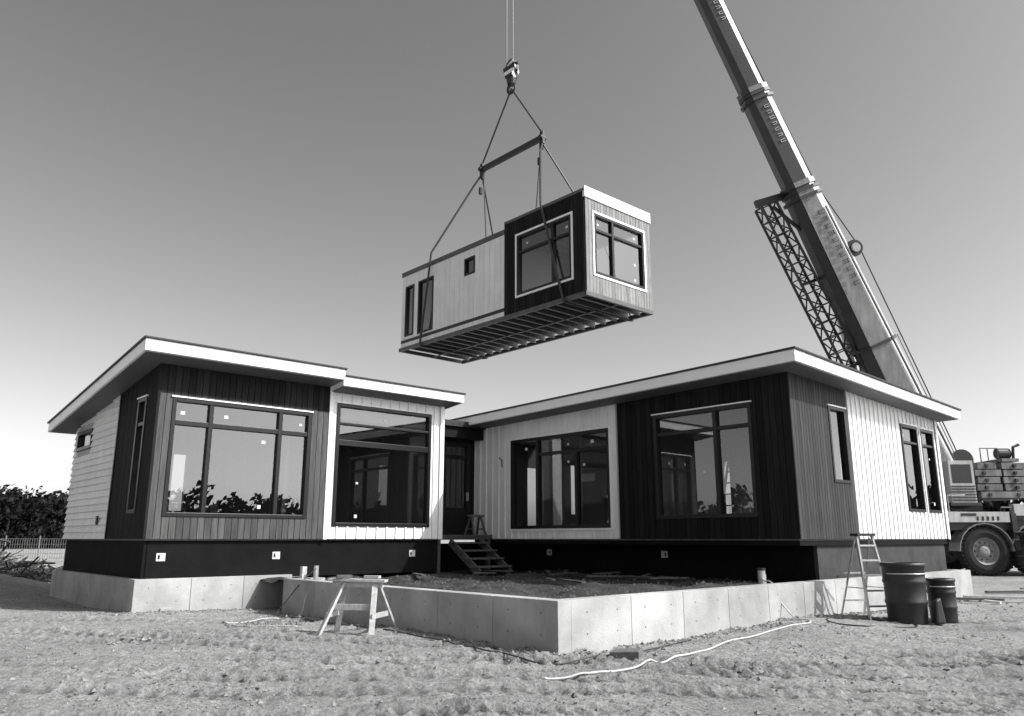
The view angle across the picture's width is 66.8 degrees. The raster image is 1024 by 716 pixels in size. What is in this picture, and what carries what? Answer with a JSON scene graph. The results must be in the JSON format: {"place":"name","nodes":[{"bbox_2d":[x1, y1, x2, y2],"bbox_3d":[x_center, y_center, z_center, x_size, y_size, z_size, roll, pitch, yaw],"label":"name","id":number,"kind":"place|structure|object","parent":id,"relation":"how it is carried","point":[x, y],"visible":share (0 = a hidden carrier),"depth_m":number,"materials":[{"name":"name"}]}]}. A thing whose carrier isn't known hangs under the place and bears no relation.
{"place":"outdoors","nodes":[
{"label":"outdoors","id":0,"kind":"place"},
{"bbox_2d":[0,540,1023,715],"bbox_3d":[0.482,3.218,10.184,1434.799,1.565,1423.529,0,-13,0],"label":"ground","id":1,"kind":"structure","parent":0,"point":[996,687],"depth_m":8.80,"materials":[{"name":"grey soil"}]},
{"bbox_2d":[0,539,62,582],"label":"brush pile","id":2,"kind":"object","parent":1,"relation":"on","point":[30,570],"visible":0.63,"depth_m":24.02,"materials":[{"name":"grey plant"}]},
{"bbox_2d":[0,536,65,560],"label":"wire fence","id":3,"kind":"object","parent":1,"relation":"on","point":[37,553],"visible":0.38,"depth_m":51.38,"materials":[{"name":"grey metal"}]},
{"bbox_2d":[0,483,69,548],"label":"distant trees","id":4,"kind":"object","parent":1,"relation":"on","point":[23,517],"visible":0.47,"depth_m":105.54,"materials":[{"name":"black plant"}]},
{"bbox_2d":[160,607,171,610],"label":"scrap planks","id":5,"kind":"object","parent":1,"relation":"on","point":[165,609],"visible":0.1,"depth_m":15.47,"materials":[{"name":"grey wood"}]},
{"bbox_2d":[226,578,324,626],"bbox_3d":[-4.304,4.470,14.257,1.411,0.703,2.415,0,-13,0],"label":"extension cord","id":6,"kind":"object","parent":1,"relation":"on","point":[266,618],"visible":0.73,"depth_m":13.43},
{"bbox_2d":[316,575,396,635],"bbox_3d":[-2.414,3.853,12.100,1.027,0.919,1.005,-3,-13,14],"label":"sawhorse","id":7,"kind":"object","parent":1,"relation":"on","point":[342,582],"visible":0.83,"depth_m":12.01,"materials":[{"name":"grey wood"}]},
{"bbox_2d":[276,568,691,665],"bbox_3d":[-1.562,3.912,12.268,8.056,0.911,2.870,-8,-15,31],"label":"power cord","id":8,"kind":"object","parent":1,"relation":"on","point":[473,646],"visible":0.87,"depth_m":10.79,"materials":[{"name":"rubber"}]},
{"bbox_2d":[49,569,972,654],"bbox_3d":[-0.056,5.885,19.947,17.503,0.850,16.003,12,-17,-41],"label":"concrete foundation","id":9,"kind":"object","parent":1,"relation":"on","point":[598,624],"visible":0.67,"depth_m":12.72,"materials":[{"name":"grey concrete"}]},
{"bbox_2d":[47,335,465,578],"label":"modular house wing","id":10,"kind":"structure","parent":9,"relation":"on","point":[194,460],"depth_m":17.80,"materials":[{"name":"black wood"}]},
{"bbox_2d":[76,428,93,451],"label":"clerestory window frame","id":11,"kind":"structure","parent":10,"relation":"in","point":[78,447],"depth_m":20.12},
{"bbox_2d":[81,433,90,446],"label":"clerestory window glass","id":12,"kind":"structure","parent":10,"relation":"in","point":[85,441],"depth_m":20.19,"materials":[{"name":"glass"}]},
{"bbox_2d":[126,396,147,513],"bbox_3d":[-7.970,2.083,16.658,0.175,2.470,0.580,12,-17,-41],"label":"narrow window frame","id":13,"kind":"structure","parent":10,"relation":"in","point":[139,424],"depth_m":16.67,"materials":[{"name":"black metal"}]},
{"bbox_2d":[132,403,144,508],"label":"narrow window glass","id":14,"kind":"structure","parent":10,"relation":"in","point":[143,403],"depth_m":16.74,"materials":[{"name":"glass"}]},
{"bbox_2d":[161,397,311,518],"bbox_3d":[-6.017,2.284,17.237,3.220,2.480,0.175,12,-17,-41],"label":"picture window frame","id":15,"kind":"structure","parent":10,"relation":"in","point":[210,425],"depth_m":17.11,"materials":[{"name":"black metal"}]},
{"bbox_2d":[166,402,306,514],"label":"picture window glass","id":16,"kind":"structure","parent":10,"relation":"in","point":[241,468],"depth_m":17.15,"materials":[{"name":"glass"}]},
{"bbox_2d":[335,407,426,523],"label":"tall window glass","id":17,"kind":"structure","parent":10,"relation":"in","point":[391,486],"depth_m":19.62,"materials":[{"name":"black glass"}]},
{"bbox_2d":[331,403,431,526],"bbox_3d":[-3.264,2.768,19.678,2.840,2.960,0.175,12,-17,-41],"label":"tall window frame","id":18,"kind":"structure","parent":10,"relation":"in","point":[340,442],"depth_m":19.66,"materials":[{"name":"black metal"}]},
{"bbox_2d":[423,346,961,582],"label":"modular house wing","id":19,"kind":"structure","parent":9,"relation":"on","point":[792,464],"depth_m":18.00,"materials":[{"name":"black wood"}]},
{"bbox_2d":[511,428,610,528],"bbox_3d":[1.243,3.242,20.438,0.175,2.440,3.640,12,-17,-41],"label":"picture window frame","id":20,"kind":"structure","parent":19,"relation":"in","point":[537,439],"depth_m":20.37,"materials":[{"name":"black metal"}]},
{"bbox_2d":[515,432,607,525],"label":"picture window glass","id":21,"kind":"structure","parent":19,"relation":"in","point":[557,483],"depth_m":20.36,"materials":[{"name":"black glass"}]},
{"bbox_2d":[652,402,757,518],"bbox_3d":[4.256,2.333,17.226,0.175,2.400,2.590,12,-17,-41],"label":"picture window frame","id":22,"kind":"structure","parent":19,"relation":"in","point":[715,427],"depth_m":17.00,"materials":[{"name":"black metal"}]},
{"bbox_2d":[658,407,753,514],"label":"picture window glass","id":23,"kind":"structure","parent":19,"relation":"in","point":[685,490],"depth_m":17.22,"materials":[{"name":"glass"}]},
{"bbox_2d":[830,410,845,479],"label":"narrow window glass","id":24,"kind":"structure","parent":19,"relation":"in","point":[837,438],"depth_m":17.12,"materials":[{"name":"glass"}]},
{"bbox_2d":[827,405,851,483],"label":"narrow window frame","id":25,"kind":"structure","parent":19,"relation":"in","point":[848,480],"depth_m":17.14,"materials":[{"name":"black metal"}]},
{"bbox_2d":[902,428,921,508],"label":"tall window glass","id":26,"kind":"structure","parent":19,"relation":"in","point":[915,500],"depth_m":19.61,"materials":[{"name":"grey glass"}]},
{"bbox_2d":[899,424,926,511],"bbox_3d":[10.033,2.781,19.558,1.020,2.160,0.175,12,-17,-41],"label":"tall window frame","id":27,"kind":"structure","parent":19,"relation":"in","point":[916,444],"depth_m":19.65,"materials":[{"name":"black metal"}]},
{"bbox_2d":[921,433,936,509],"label":"tall window glass","id":28,"kind":"structure","parent":19,"relation":"in","point":[927,454],"depth_m":20.35,"materials":[{"name":"grey glass"}]},
{"bbox_2d":[919,429,941,512],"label":"tall window frame","id":29,"kind":"structure","parent":19,"relation":"in","point":[939,507],"depth_m":20.40,"materials":[{"name":"black metal"}]},
{"bbox_2d":[0,591,1023,715],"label":"dirt clods","id":30,"kind":"object","parent":1,"relation":"on","point":[332,704],"visible":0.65,"depth_m":9.85,"materials":[{"name":"soil"}]},
{"bbox_2d":[609,648,643,659],"bbox_3d":[1.425,3.670,9.645,0.388,0.109,0.268,-4,-14,16],"label":"concrete slab piece","id":31,"kind":"object","parent":1,"relation":"on","point":[631,653],"visible":0.95,"depth_m":9.54,"materials":[{"name":"grey concrete"}]},
{"bbox_2d":[543,578,810,679],"bbox_3d":[2.934,3.633,11.032,1.074,0.811,7.810,-9,-16,33],"label":"garden hose","id":32,"kind":"object","parent":1,"relation":"on","point":[594,672],"visible":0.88,"depth_m":9.51,"materials":[{"name":"white rubber"}]},
{"bbox_2d":[506,0,1023,575],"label":"mobile crane","id":33,"kind":"object","parent":1,"relation":"on","point":[984,544],"visible":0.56,"depth_m":32.78,"materials":[{"name":"paint"}]},
{"bbox_2d":[419,59,633,358],"bbox_3d":[0.272,-6.208,28.579,3.354,11.109,7.557,12,-17,-41],"label":"crane rigging","id":34,"kind":"object","parent":33,"relation":"attached to","point":[511,69],"visible":0.98,"depth_m":29.23,"materials":[{"name":"metal"}]},
{"bbox_2d":[399,185,652,363],"bbox_3d":[0.090,-2.518,27.934,3.220,3.490,9.870,12,-17,-41],"label":"hanging house module","id":35,"kind":"object","parent":34,"relation":"hanging from","point":[497,292],"visible":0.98,"depth_m":25.52,"materials":[{"name":"paint"}]},
{"bbox_2d":[404,284,414,336],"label":"narrow window frame","id":36,"kind":"structure","parent":35,"relation":"in","point":[406,294],"depth_m":30.11,"materials":[{"name":"black metal"}]},
{"bbox_2d":[407,287,412,333],"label":"narrow window glass","id":37,"kind":"structure","parent":35,"relation":"in","point":[410,291],"depth_m":30.14,"materials":[{"name":"glass"}]},
{"bbox_2d":[417,275,433,333],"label":"tall window frame","id":38,"kind":"structure","parent":35,"relation":"in","point":[431,277],"depth_m":29.45,"materials":[{"name":"black metal"}]},
{"bbox_2d":[420,279,431,329],"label":"tall window glass","id":39,"kind":"structure","parent":35,"relation":"in","point":[427,317],"depth_m":29.33,"materials":[{"name":"glass"}]},
{"bbox_2d":[464,255,474,276],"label":"square window frame","id":40,"kind":"structure","parent":35,"relation":"in","point":[472,257],"depth_m":27.63,"materials":[{"name":"black metal"}]},
{"bbox_2d":[467,259,472,272],"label":"square window glass","id":41,"kind":"structure","parent":35,"relation":"in","point":[469,263],"depth_m":27.68,"materials":[{"name":"glass"}]},
{"bbox_2d":[517,214,571,295],"bbox_3d":[1.042,-3.229,24.694,0.175,2.070,2.470,12,-17,-41],"label":"corner window frame","id":42,"kind":"structure","parent":35,"relation":"in","point":[552,224],"depth_m":24.52,"materials":[{"name":"black metal"}]},
{"bbox_2d":[520,219,569,291],"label":"corner window glass","id":43,"kind":"structure","parent":35,"relation":"in","point":[535,264],"depth_m":24.77,"materials":[{"name":"glass"}]},
{"bbox_2d":[596,218,641,285],"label":"end window glass","id":44,"kind":"structure","parent":35,"relation":"in","point":[625,255],"depth_m":24.51,"materials":[{"name":"glass"}]},
{"bbox_2d":[594,213,644,289],"bbox_3d":[3.344,-3.311,24.451,2.400,1.960,0.175,12,-17,-41],"label":"end window frame","id":45,"kind":"structure","parent":35,"relation":"in","point":[611,235],"depth_m":24.34,"materials":[{"name":"metal"}]},
{"bbox_2d":[841,533,885,619],"bbox_3d":[6.616,4.101,14.596,0.598,1.563,0.896,3,-13,-14],"label":"stepladder","id":46,"kind":"object","parent":1,"relation":"on","point":[864,576],"visible":0.81,"depth_m":14.57,"materials":[{"name":"metal"}]},
{"bbox_2d":[826,575,917,627],"bbox_3d":[6.710,4.513,14.547,1.423,0.712,3.822,-6,-14,24],"label":"extension cord","id":47,"kind":"object","parent":1,"relation":"on","point":[865,625],"visible":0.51,"depth_m":13.04,"materials":[{"name":"black plastic"}]},
{"bbox_2d":[879,562,928,624],"bbox_3d":[7.000,4.183,13.806,0.742,1.050,0.754,0,-13,0],"label":"plastic barrel","id":48,"kind":"object","parent":1,"relation":"on","point":[905,593],"visible":0.91,"depth_m":13.56,"materials":[{"name":"plastic"}]},
{"bbox_2d":[933,598,945,623],"bbox_3d":[7.390,4.385,13.455,0.206,0.437,0.145,3,-13,-13],"label":"trash bag","id":49,"kind":"object","parent":1,"relation":"on","point":[938,615],"visible":1,"depth_m":13.40,"materials":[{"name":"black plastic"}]},
{"bbox_2d":[925,578,958,623],"bbox_3d":[7.720,4.353,13.920,0.498,0.770,0.510,0,-13,0],"label":"plastic barrel","id":50,"kind":"object","parent":1,"relation":"on","point":[943,590],"visible":0.81,"depth_m":13.77,"materials":[{"name":"plastic"}]},
{"bbox_2d":[956,587,1023,603],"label":"scrap lumber","id":51,"kind":"object","parent":1,"relation":"on","point":[994,599],"visible":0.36,"depth_m":18.46,"materials":[{"name":"grey wood"}]},
{"bbox_2d":[962,491,1023,512],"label":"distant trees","id":52,"kind":"object","parent":1,"relation":"on","point":[991,506],"visible":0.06,"depth_m":81.43,"materials":[{"name":"plant"}]},
{"bbox_2d":[0,0,1023,503],"label":"sky","id":53,"kind":"structure","parent":0,"point":[266,177],"materials":[{"name":"grey"}]},
{"bbox_2d":[261,568,773,598],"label":"courtyard ground","id":54,"kind":"structure","parent":0,"point":[556,584],"depth_m":16.14,"materials":[{"name":"soil"}]},
{"bbox_2d":[441,419,485,539],"bbox_3d":[-2.653,3.727,23.194,2.170,3.320,3.550,12,-17,-41],"label":"entry link","id":55,"kind":"object","parent":54,"relation":"on","point":[461,438],"visible":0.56,"depth_m":22.49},
{"bbox_2d":[445,492,468,529],"bbox_3d":[-1.601,4.388,22.281,0.800,1.080,0.120,12,-17,-41],"label":"door panel","id":56,"kind":"structure","parent":55,"relation":"in","point":[455,518],"depth_m":22.24,"materials":[{"name":"metal"}]},
{"bbox_2d":[464,515,486,534],"bbox_3d":[-1.033,4.722,21.942,0.540,0.563,0.462,12,-17,-41],"label":"step stool","id":57,"kind":"object","parent":55,"relation":"on","point":[472,522],"visible":0.96,"depth_m":21.89,"materials":[{"name":"grey wood"}]},
{"bbox_2d":[435,535,511,575],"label":"entry steps","id":58,"kind":"structure","parent":54,"relation":"on","point":[490,553],"depth_m":20.69,"materials":[{"name":"grey wood"}]},
{"bbox_2d":[757,568,766,583],"bbox_3d":[4.738,4.154,14.591,0.157,0.400,0.392,-10,-16,36],"label":"pipe stub","id":59,"kind":"object","parent":54,"relation":"on","point":[761,573],"visible":0.69,"depth_m":14.46,"materials":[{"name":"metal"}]}
]}

